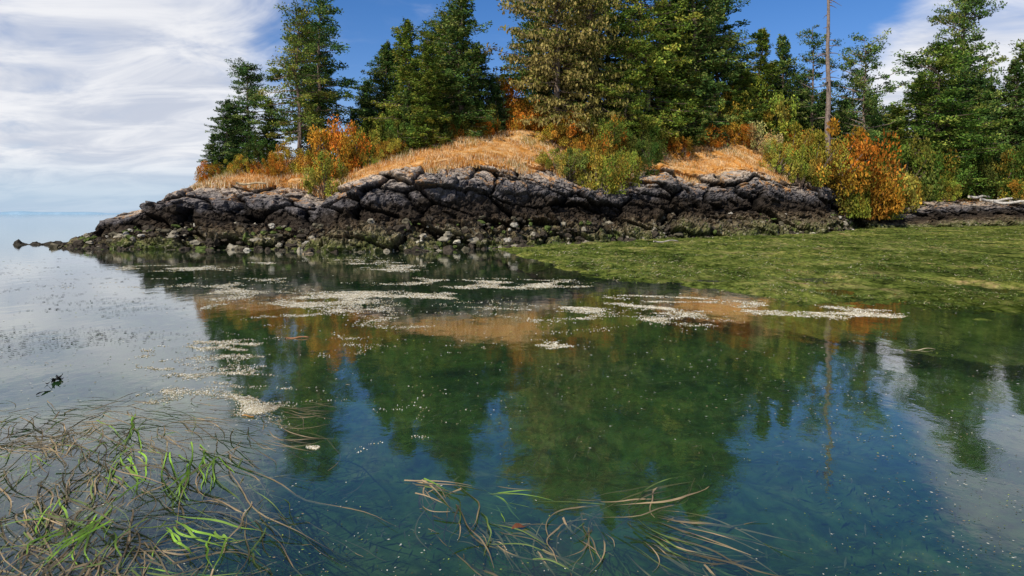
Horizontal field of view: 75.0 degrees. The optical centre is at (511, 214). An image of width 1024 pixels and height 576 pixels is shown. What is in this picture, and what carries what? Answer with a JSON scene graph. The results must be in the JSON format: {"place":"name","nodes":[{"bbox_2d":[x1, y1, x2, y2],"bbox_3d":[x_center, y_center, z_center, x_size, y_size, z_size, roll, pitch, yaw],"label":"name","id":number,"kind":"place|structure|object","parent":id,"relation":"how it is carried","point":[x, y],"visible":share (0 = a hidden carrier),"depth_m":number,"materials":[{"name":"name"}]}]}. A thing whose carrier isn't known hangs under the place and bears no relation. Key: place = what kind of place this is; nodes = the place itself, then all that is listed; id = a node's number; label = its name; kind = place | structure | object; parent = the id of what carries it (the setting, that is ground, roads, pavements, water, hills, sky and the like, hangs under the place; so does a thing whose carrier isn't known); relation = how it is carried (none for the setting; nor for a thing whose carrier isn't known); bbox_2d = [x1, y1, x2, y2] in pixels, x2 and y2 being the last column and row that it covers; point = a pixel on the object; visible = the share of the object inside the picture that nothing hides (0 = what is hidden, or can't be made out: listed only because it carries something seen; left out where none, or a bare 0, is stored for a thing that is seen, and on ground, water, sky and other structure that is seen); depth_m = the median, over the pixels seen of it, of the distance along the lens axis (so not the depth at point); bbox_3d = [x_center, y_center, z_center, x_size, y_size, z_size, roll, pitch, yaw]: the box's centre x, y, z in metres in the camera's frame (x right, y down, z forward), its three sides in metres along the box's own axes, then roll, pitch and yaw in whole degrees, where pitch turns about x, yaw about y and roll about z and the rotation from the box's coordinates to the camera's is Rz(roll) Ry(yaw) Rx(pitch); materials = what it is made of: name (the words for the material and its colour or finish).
{"place":"outdoors","nodes":[
{"label":"outdoors","id":0,"kind":"place"},
{"bbox_2d":[0,319,1023,575],"bbox_3d":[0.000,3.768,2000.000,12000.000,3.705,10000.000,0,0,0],"label":"seabed ground","id":1,"kind":"structure","parent":0,"point":[784,509],"depth_m":6.15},
{"bbox_2d":[0,323,1023,575],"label":"submerged seaweed","id":2,"kind":"object","parent":1,"relation":"on","point":[366,541],"visible":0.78,"depth_m":6.14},
{"bbox_2d":[496,226,1023,365],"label":"tidal flat","id":3,"kind":"structure","parent":1,"relation":"on","point":[881,287],"depth_m":21.35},
{"bbox_2d":[519,226,1023,329],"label":"sea lettuce bed","id":4,"kind":"object","parent":3,"relation":"on","point":[877,266],"visible":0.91,"depth_m":21.62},
{"bbox_2d":[0,214,1023,359],"bbox_3d":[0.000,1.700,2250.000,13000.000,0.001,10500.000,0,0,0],"label":"sea water","id":5,"kind":"structure","parent":0,"point":[317,271],"depth_m":13.30,"materials":[{"name":"liquid"}]},
{"bbox_2d":[0,256,375,371],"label":"floating kelp fragments","id":6,"kind":"object","parent":5,"relation":"on","point":[118,314],"visible":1,"depth_m":9.62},
{"bbox_2d":[0,389,384,575],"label":"eelgrass bed","id":7,"kind":"object","parent":5,"relation":"in","point":[74,538],"visible":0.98,"depth_m":3.90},
{"bbox_2d":[63,258,905,452],"bbox_3d":[-3.696,1.694,15.873,11.794,0.009,20.694,0,0,-39],"label":"sea foam","id":8,"kind":"object","parent":5,"relation":"on","point":[251,407],"visible":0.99,"depth_m":11.72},
{"bbox_2d":[179,451,816,575],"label":"eelgrass clump","id":9,"kind":"object","parent":5,"relation":"in","point":[568,524],"visible":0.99,"depth_m":3.61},
{"bbox_2d":[0,261,1023,575],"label":"floating debris","id":10,"kind":"object","parent":5,"relation":"on","point":[476,405],"visible":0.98,"depth_m":5.08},
{"bbox_2d":[0,0,1023,212],"label":"sky","id":11,"kind":"structure","parent":0,"point":[106,105],"materials":[{"name":"blue"}]},
{"bbox_2d":[68,130,1023,251],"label":"rocky headland","id":12,"kind":"structure","parent":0,"point":[416,193],"depth_m":38.26,"materials":[{"name":"grey stone"}]},
{"bbox_2d":[193,159,219,182],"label":"autumn shrub","id":13,"kind":"object","parent":12,"relation":"on","point":[200,176],"visible":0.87,"depth_m":42.71,"materials":[{"name":"orange plant"}]},
{"bbox_2d":[197,133,225,174],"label":"fir tree","id":14,"kind":"object","parent":12,"relation":"on","point":[211,147],"visible":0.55,"depth_m":44.84,"materials":[{"name":"green plant"}]},
{"bbox_2d":[203,99,247,169],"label":"fir tree","id":15,"kind":"object","parent":12,"relation":"on","point":[226,142],"visible":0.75,"depth_m":45.85,"materials":[{"name":"green plant"}]},
{"bbox_2d":[226,153,254,175],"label":"autumn shrub","id":16,"kind":"object","parent":12,"relation":"on","point":[238,165],"visible":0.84,"depth_m":42.62,"materials":[{"name":"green plant"}]},
{"bbox_2d":[207,57,284,164],"bbox_3d":[-18.512,-6.944,46.708,5.257,7.929,4.513,0,0,-17],"label":"fir tree","id":17,"kind":"object","parent":12,"relation":"on","point":[241,105],"visible":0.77,"depth_m":46.57,"materials":[{"name":"green plant"}]},
{"bbox_2d":[241,132,277,171],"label":"green shrub","id":18,"kind":"object","parent":12,"relation":"on","point":[257,150],"visible":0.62,"depth_m":43.79,"materials":[{"name":"green plant"}]},
{"bbox_2d":[252,100,291,161],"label":"fir tree","id":19,"kind":"object","parent":12,"relation":"on","point":[273,107],"visible":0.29,"depth_m":49.81,"materials":[{"name":"green plant"}]},
{"bbox_2d":[263,153,290,177],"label":"autumn shrub","id":20,"kind":"object","parent":12,"relation":"on","point":[271,171],"visible":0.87,"depth_m":40.72,"materials":[{"name":"orange plant"}]},
{"bbox_2d":[267,141,303,174],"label":"autumn shrub","id":21,"kind":"object","parent":12,"relation":"on","point":[287,152],"visible":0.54,"depth_m":41.84,"materials":[{"name":"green plant"}]},
{"bbox_2d":[253,0,337,156],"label":"old fir tree","id":22,"kind":"object","parent":12,"relation":"on","point":[289,69],"visible":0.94,"depth_m":42.86,"materials":[{"name":"green plant"}]},
{"bbox_2d":[291,148,315,174],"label":"autumn shrub","id":23,"kind":"object","parent":12,"relation":"on","point":[307,159],"visible":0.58,"depth_m":41.48,"materials":[{"name":"orange plant"}]},
{"bbox_2d":[277,22,344,158],"bbox_3d":[-14.521,-8.864,49.353,6.058,10.870,5.200,0,0,35],"label":"old fir tree","id":24,"kind":"object","parent":12,"relation":"on","point":[327,113],"visible":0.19,"depth_m":48.69,"materials":[{"name":"green plant"}]},
{"bbox_2d":[261,0,364,154],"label":"old fir tree","id":25,"kind":"object","parent":12,"relation":"on","point":[345,82],"visible":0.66,"depth_m":45.61,"materials":[{"name":"green plant"}]},
{"bbox_2d":[299,148,348,200],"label":"green shrub","id":26,"kind":"object","parent":12,"relation":"on","point":[326,170],"visible":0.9,"depth_m":37.65,"materials":[{"name":"green plant"}]},
{"bbox_2d":[306,120,351,169],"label":"autumn shrub","id":27,"kind":"object","parent":12,"relation":"on","point":[322,142],"visible":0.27,"depth_m":42.50,"materials":[{"name":"orange plant"}]},
{"bbox_2d":[307,113,371,176],"bbox_3d":[-10.673,-3.916,41.869,3.700,4.714,3.900,0,0,38],"label":"autumn shrub","id":28,"kind":"object","parent":12,"relation":"on","point":[343,143],"visible":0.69,"depth_m":41.25,"materials":[{"name":"orange plant"}]},
{"bbox_2d":[336,121,380,166],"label":"green shrub","id":29,"kind":"object","parent":12,"relation":"on","point":[372,134],"visible":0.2,"depth_m":43.72,"materials":[{"name":"green plant"}]},
{"bbox_2d":[352,111,395,156],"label":"green shrub","id":30,"kind":"object","parent":12,"relation":"on","point":[379,129],"visible":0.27,"depth_m":45.56,"materials":[{"name":"green plant"}]},
{"bbox_2d":[352,40,404,127],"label":"fir tree","id":31,"kind":"object","parent":12,"relation":"on","point":[385,62],"visible":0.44,"depth_m":50.55,"materials":[{"name":"green plant"}]},
{"bbox_2d":[344,51,414,112],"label":"fir tree","id":32,"kind":"object","parent":12,"relation":"on","point":[393,83],"visible":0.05,"depth_m":55.02,"materials":[{"name":"green plant"}]},
{"bbox_2d":[357,16,438,151],"bbox_3d":[-7.238,-8.412,46.080,6.923,10.319,4.706,0,0,-25],"label":"fir tree","id":33,"kind":"object","parent":12,"relation":"on","point":[405,40],"visible":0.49,"depth_m":45.48,"materials":[{"name":"green plant"}]},
{"bbox_2d":[378,117,418,154],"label":"green shrub","id":34,"kind":"object","parent":12,"relation":"on","point":[390,132],"visible":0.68,"depth_m":43.63,"materials":[{"name":"green plant"}]},
{"bbox_2d":[398,90,417,148],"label":"young fir tree","id":35,"kind":"object","parent":12,"relation":"on","point":[406,106],"visible":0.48,"depth_m":44.67,"materials":[{"name":"green plant"}]},
{"bbox_2d":[394,41,453,149],"bbox_3d":[-5.721,-7.726,44.045,5.163,7.424,3.891,0,0,44],"label":"fir tree","id":36,"kind":"object","parent":12,"relation":"on","point":[430,118],"visible":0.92,"depth_m":43.65,"materials":[{"name":"green plant"}]},
{"bbox_2d":[49,211,855,252],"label":"shore boulders","id":37,"kind":"object","parent":12,"relation":"on","point":[149,230],"visible":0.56,"depth_m":33.80,"materials":[{"name":"stone"}]},
{"bbox_2d":[396,1,508,121],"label":"fir tree","id":38,"kind":"object","parent":12,"relation":"on","point":[442,13],"visible":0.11,"depth_m":50.61,"materials":[{"name":"green plant"}]},
{"bbox_2d":[438,105,468,138],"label":"green shrub","id":39,"kind":"object","parent":12,"relation":"on","point":[445,130],"visible":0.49,"depth_m":45.40,"materials":[{"name":"green plant"}]},
{"bbox_2d":[424,0,506,136],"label":"fir tree","id":40,"kind":"object","parent":12,"relation":"on","point":[457,28],"visible":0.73,"depth_m":46.44,"materials":[{"name":"green plant"}]},
{"bbox_2d":[467,47,496,116],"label":"fir tree","id":41,"kind":"object","parent":12,"relation":"on","point":[482,67],"visible":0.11,"depth_m":49.61,"materials":[{"name":"green plant"}]},
{"bbox_2d":[190,128,798,198],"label":"dry grass","id":42,"kind":"structure","parent":12,"relation":"on","point":[218,180],"depth_m":42.06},
{"bbox_2d":[481,75,508,133],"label":"young fir tree","id":43,"kind":"object","parent":12,"relation":"on","point":[491,80],"visible":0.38,"depth_m":49.02,"materials":[{"name":"green plant"}]},
{"bbox_2d":[483,82,514,129],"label":"young fir tree","id":44,"kind":"object","parent":12,"relation":"on","point":[496,87],"visible":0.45,"depth_m":48.87,"materials":[{"name":"green plant"}]},
{"bbox_2d":[481,75,544,130],"bbox_3d":[-0.014,-7.922,51.917,5.838,5.783,4.560,0,0,45],"label":"autumn shrub","id":45,"kind":"object","parent":12,"relation":"on","point":[503,86],"visible":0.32,"depth_m":50.34,"materials":[{"name":"orange plant"}]},
{"bbox_2d":[501,98,538,131],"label":"autumn shrub","id":46,"kind":"object","parent":12,"relation":"on","point":[517,125],"visible":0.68,"depth_m":49.33,"materials":[{"name":"orange plant"}]},
{"bbox_2d":[494,0,582,114],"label":"fir tree","id":47,"kind":"object","parent":12,"relation":"on","point":[526,25],"visible":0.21,"depth_m":53.99,"materials":[{"name":"green plant"}]},
{"bbox_2d":[479,0,613,135],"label":"lichen covered tree","id":48,"kind":"object","parent":12,"relation":"on","point":[557,45],"visible":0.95,"depth_m":49.01,"materials":[{"name":"green plant"}]},
{"bbox_2d":[531,147,572,169],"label":"green shrub","id":49,"kind":"object","parent":12,"relation":"on","point":[545,159],"visible":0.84,"depth_m":42.81,"materials":[{"name":"green plant"}]},
{"bbox_2d":[533,121,571,146],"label":"autumn shrub","id":50,"kind":"object","parent":12,"relation":"on","point":[550,137],"visible":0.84,"depth_m":47.48,"materials":[{"name":"yellow plant"}]},
{"bbox_2d":[541,110,593,148],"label":"autumn shrub","id":51,"kind":"object","parent":12,"relation":"on","point":[569,133],"visible":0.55,"depth_m":48.25,"materials":[{"name":"orange plant"}]},
{"bbox_2d":[551,147,590,180],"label":"green shrub","id":52,"kind":"object","parent":12,"relation":"on","point":[563,170],"visible":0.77,"depth_m":42.45,"materials":[{"name":"green plant"}]},
{"bbox_2d":[543,0,639,138],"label":"lichen covered tree","id":53,"kind":"object","parent":12,"relation":"on","point":[593,55],"visible":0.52,"depth_m":51.25,"materials":[{"name":"green plant"}]},
{"bbox_2d":[575,112,613,151],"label":"green shrub","id":54,"kind":"object","parent":12,"relation":"on","point":[591,119],"visible":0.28,"depth_m":49.43,"materials":[{"name":"green plant"}]},
{"bbox_2d":[568,138,630,194],"bbox_3d":[5.681,-2.740,42.789,3.560,4.274,3.715,0,0,-38],"label":"green shrub","id":55,"kind":"object","parent":12,"relation":"on","point":[613,187],"visible":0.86,"depth_m":42.16,"materials":[{"name":"green plant"}]},
{"bbox_2d":[589,115,634,158],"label":"shrub","id":56,"kind":"object","parent":12,"relation":"on","point":[616,146],"visible":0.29,"depth_m":49.26,"materials":[{"name":"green plant"}]},
{"bbox_2d":[592,116,637,166],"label":"green shrub","id":57,"kind":"object","parent":12,"relation":"on","point":[616,131],"visible":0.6,"depth_m":48.55,"materials":[{"name":"green plant"}]},
{"bbox_2d":[575,0,656,133],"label":"fir tree","id":58,"kind":"object","parent":12,"relation":"on","point":[609,59],"visible":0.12,"depth_m":55.11,"materials":[{"name":"green plant"}]},
{"bbox_2d":[606,150,643,188],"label":"green shrub","id":59,"kind":"object","parent":12,"relation":"on","point":[633,160],"visible":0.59,"depth_m":44.61,"materials":[{"name":"green plant"}]},
{"bbox_2d":[591,35,659,147],"bbox_3d":[8.650,-9.246,52.014,5.518,9.626,6.428,0,0,14],"label":"fir tree","id":60,"kind":"object","parent":12,"relation":"on","point":[636,101],"visible":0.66,"depth_m":51.37,"materials":[{"name":"green plant"}]},
{"bbox_2d":[585,0,704,141],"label":"fir tree","id":61,"kind":"object","parent":12,"relation":"on","point":[646,23],"visible":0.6,"depth_m":54.02,"materials":[{"name":"green plant"}]},
{"bbox_2d":[624,112,670,155],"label":"green shrub","id":62,"kind":"object","parent":12,"relation":"on","point":[655,133],"visible":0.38,"depth_m":51.06,"materials":[{"name":"green plant"}]},
{"bbox_2d":[636,133,665,164],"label":"green shrub","id":63,"kind":"object","parent":12,"relation":"on","point":[658,158],"visible":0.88,"depth_m":49.51,"materials":[{"name":"green plant"}]},
{"bbox_2d":[637,0,713,135],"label":"fir tree","id":64,"kind":"object","parent":12,"relation":"on","point":[667,31],"visible":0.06,"depth_m":59.06,"materials":[{"name":"green plant"}]},
{"bbox_2d":[650,27,709,145],"bbox_3d":[14.049,-10.780,57.219,5.040,10.366,6.688,0,0,42],"label":"fir tree","id":65,"kind":"object","parent":12,"relation":"on","point":[682,74],"visible":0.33,"depth_m":56.49,"materials":[{"name":"green plant"}]},
{"bbox_2d":[666,134,694,157],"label":"autumn shrub","id":66,"kind":"object","parent":12,"relation":"on","point":[677,145],"visible":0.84,"depth_m":53.72,"materials":[{"name":"orange plant"}]},
{"bbox_2d":[650,0,741,146],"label":"fir tree","id":67,"kind":"object","parent":12,"relation":"on","point":[704,23],"visible":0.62,"depth_m":56.97,"materials":[{"name":"green plant"}]},
{"bbox_2d":[639,1,763,95],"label":"fir tree","id":68,"kind":"object","parent":12,"relation":"on","point":[755,35],"visible":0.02,"depth_m":62.09,"materials":[{"name":"green plant"}]},
{"bbox_2d":[710,91,742,134],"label":"green shrub","id":69,"kind":"object","parent":12,"relation":"on","point":[728,108],"visible":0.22,"depth_m":58.87,"materials":[{"name":"green plant"}]},
{"bbox_2d":[690,0,765,128],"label":"fir tree","id":70,"kind":"object","parent":12,"relation":"on","point":[728,73],"visible":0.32,"depth_m":59.99,"materials":[{"name":"green plant"}]},
{"bbox_2d":[716,121,755,145],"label":"autumn shrub","id":71,"kind":"object","parent":12,"relation":"on","point":[733,138],"visible":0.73,"depth_m":57.15,"materials":[{"name":"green plant"}]},
{"bbox_2d":[722,63,768,144],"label":"fir tree","id":72,"kind":"object","parent":12,"relation":"on","point":[742,85],"visible":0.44,"depth_m":59.16,"materials":[{"name":"green plant"}]},
{"bbox_2d":[728,27,792,140],"bbox_3d":[22.637,-11.587,60.806,6.535,11.006,4.925,0,0,-33],"label":"fir tree","id":73,"kind":"object","parent":12,"relation":"on","point":[762,66],"visible":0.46,"depth_m":60.49,"materials":[{"name":"green plant"}]},
{"bbox_2d":[741,120,783,154],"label":"green shrub","id":74,"kind":"object","parent":12,"relation":"on","point":[755,129],"visible":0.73,"depth_m":57.00,"materials":[{"name":"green plant"}]},
{"bbox_2d":[750,79,800,145],"bbox_3d":[23.489,-8.478,61.157,5.620,7.447,6.465,0,0,15],"label":"green shrub","id":75,"kind":"object","parent":12,"relation":"on","point":[783,115],"visible":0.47,"depth_m":59.57,"materials":[{"name":"green plant"}]},
{"bbox_2d":[758,137,796,174],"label":"green shrub","id":76,"kind":"object","parent":12,"relation":"on","point":[774,155],"visible":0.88,"depth_m":54.64,"materials":[{"name":"green plant"}]},
{"bbox_2d":[761,121,821,169],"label":"autumn shrub","id":77,"kind":"object","parent":12,"relation":"on","point":[796,131],"visible":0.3,"depth_m":57.22,"materials":[{"name":"green plant"}]},
{"bbox_2d":[769,34,816,138],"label":"fir tree","id":78,"kind":"object","parent":12,"relation":"on","point":[784,46],"visible":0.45,"depth_m":62.64,"materials":[{"name":"green plant"}]},
{"bbox_2d":[775,142,825,189],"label":"green shrub","id":79,"kind":"object","parent":12,"relation":"on","point":[802,173],"visible":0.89,"depth_m":54.44,"materials":[{"name":"green plant"}]},
{"bbox_2d":[785,25,843,135],"bbox_3d":[28.689,-10.700,63.781,5.614,15.025,4.304,0,0,3],"label":"pine tree","id":80,"kind":"object","parent":12,"relation":"on","point":[819,61],"visible":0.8,"depth_m":63.66,"materials":[{"name":"green plant"}]},
{"bbox_2d":[783,129,852,188],"bbox_3d":[25.524,-4.149,57.187,4.989,6.276,6.654,0,0,-27],"label":"autumn shrub","id":81,"kind":"object","parent":12,"relation":"on","point":[820,136],"visible":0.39,"depth_m":55.92,"materials":[{"name":"green plant"}]},
{"bbox_2d":[812,0,840,167],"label":"dead tree snag","id":82,"kind":"object","parent":12,"relation":"on","point":[828,91],"visible":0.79,"depth_m":61.86,"materials":[{"name":"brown wood"}]},
{"bbox_2d":[781,117,883,197],"bbox_3d":[28.018,-4.375,58.960,7.757,8.312,6.944,0,0,42],"label":"autumn shrub","id":83,"kind":"object","parent":12,"relation":"on","point":[849,174],"visible":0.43,"depth_m":57.76,"materials":[{"name":"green plant"}]},
{"bbox_2d":[822,159,876,218],"bbox_3d":[29.169,-1.914,59.081,5.355,6.556,5.234,0,0,35],"label":"green shrub","id":84,"kind":"object","parent":12,"relation":"on","point":[860,203],"visible":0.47,"depth_m":57.36,"materials":[{"name":"green plant"}]},
{"bbox_2d":[815,28,908,152],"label":"pine tree","id":85,"kind":"object","parent":12,"relation":"on","point":[865,60],"visible":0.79,"depth_m":65.86,"materials":[{"name":"green plant"}]},
{"bbox_2d":[832,59,892,162],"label":"pine tree","id":86,"kind":"object","parent":12,"relation":"on","point":[838,102],"visible":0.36,"depth_m":67.61,"materials":[{"name":"green plant"}]},
{"bbox_2d":[818,128,907,220],"bbox_3d":[32.008,-3.067,62.130,8.202,10.352,8.300,0,0,13],"label":"autumn shrub","id":87,"kind":"object","parent":12,"relation":"on","point":[887,201],"visible":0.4,"depth_m":59.34,"materials":[{"name":"orange plant"}]},
{"bbox_2d":[843,143,922,212],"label":"green shrub","id":88,"kind":"object","parent":12,"relation":"on","point":[913,200],"visible":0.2,"depth_m":66.64,"materials":[{"name":"green plant"}]},
{"bbox_2d":[868,155,905,219],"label":"shrub","id":89,"kind":"object","parent":12,"relation":"on","point":[891,216],"visible":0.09,"depth_m":62.65,"materials":[{"name":"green plant"}]},
{"bbox_2d":[880,106,926,176],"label":"tree","id":90,"kind":"object","parent":12,"relation":"on","point":[898,111],"visible":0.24,"depth_m":75.76,"materials":[{"name":"green plant"}]},
{"bbox_2d":[883,128,945,199],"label":"green shrub","id":91,"kind":"object","parent":12,"relation":"on","point":[929,175],"visible":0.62,"depth_m":70.14,"materials":[{"name":"green plant"}]},
{"bbox_2d":[897,147,959,198],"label":"green shrub","id":92,"kind":"object","parent":12,"relation":"on","point":[949,176],"visible":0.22,"depth_m":71.24,"materials":[{"name":"green plant"}]},
{"bbox_2d":[891,74,965,197],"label":"fir tree","id":93,"kind":"object","parent":12,"relation":"on","point":[918,116],"visible":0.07,"depth_m":78.58,"materials":[{"name":"green plant"}]},
{"bbox_2d":[924,175,962,201],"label":"green shrub","id":94,"kind":"object","parent":12,"relation":"on","point":[953,197],"visible":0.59,"depth_m":69.99,"materials":[{"name":"green plant"}]},
{"bbox_2d":[885,36,1016,192],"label":"fir tree","id":95,"kind":"object","parent":12,"relation":"on","point":[946,59],"visible":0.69,"depth_m":72.53,"materials":[{"name":"green plant"}]},
{"bbox_2d":[948,161,977,198],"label":"green shrub","id":96,"kind":"object","parent":12,"relation":"on","point":[968,177],"visible":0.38,"depth_m":71.66,"materials":[{"name":"green plant"}]},
{"bbox_2d":[942,132,1003,193],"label":"green shrub","id":97,"kind":"object","parent":12,"relation":"on","point":[975,145],"visible":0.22,"depth_m":74.42,"materials":[{"name":"green plant"}]},
{"bbox_2d":[927,0,1021,164],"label":"fir tree","id":98,"kind":"object","parent":12,"relation":"on","point":[961,17],"visible":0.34,"depth_m":79.29,"materials":[{"name":"green plant"}]},
{"bbox_2d":[956,158,1007,199],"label":"green shrub","id":99,"kind":"object","parent":12,"relation":"on","point":[984,192],"visible":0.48,"depth_m":72.51,"materials":[{"name":"green plant"}]},
{"bbox_2d":[959,72,1017,193],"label":"fir tree","id":100,"kind":"object","parent":12,"relation":"on","point":[978,83],"visible":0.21,"depth_m":76.30,"materials":[{"name":"green plant"}]},
{"bbox_2d":[967,140,1023,201],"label":"green shrub","id":101,"kind":"object","parent":12,"relation":"on","point":[1019,161],"visible":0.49,"depth_m":72.61,"materials":[{"name":"green plant"}]},
{"bbox_2d":[989,58,1023,170],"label":"fir tree","id":102,"kind":"object","parent":12,"relation":"on","point":[1014,110],"visible":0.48,"depth_m":77.57,"materials":[{"name":"green plant"}]},
{"bbox_2d":[989,177,1023,205],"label":"autumn shrub","id":103,"kind":"object","parent":12,"relation":"on","point":[1015,194],"visible":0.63,"depth_m":70.94,"materials":[{"name":"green plant"}]},
{"bbox_2d":[993,146,1023,199],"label":"green shrub","id":104,"kind":"object","parent":12,"relation":"on","point":[998,169],"visible":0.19,"depth_m":73.63,"materials":[{"name":"green plant"}]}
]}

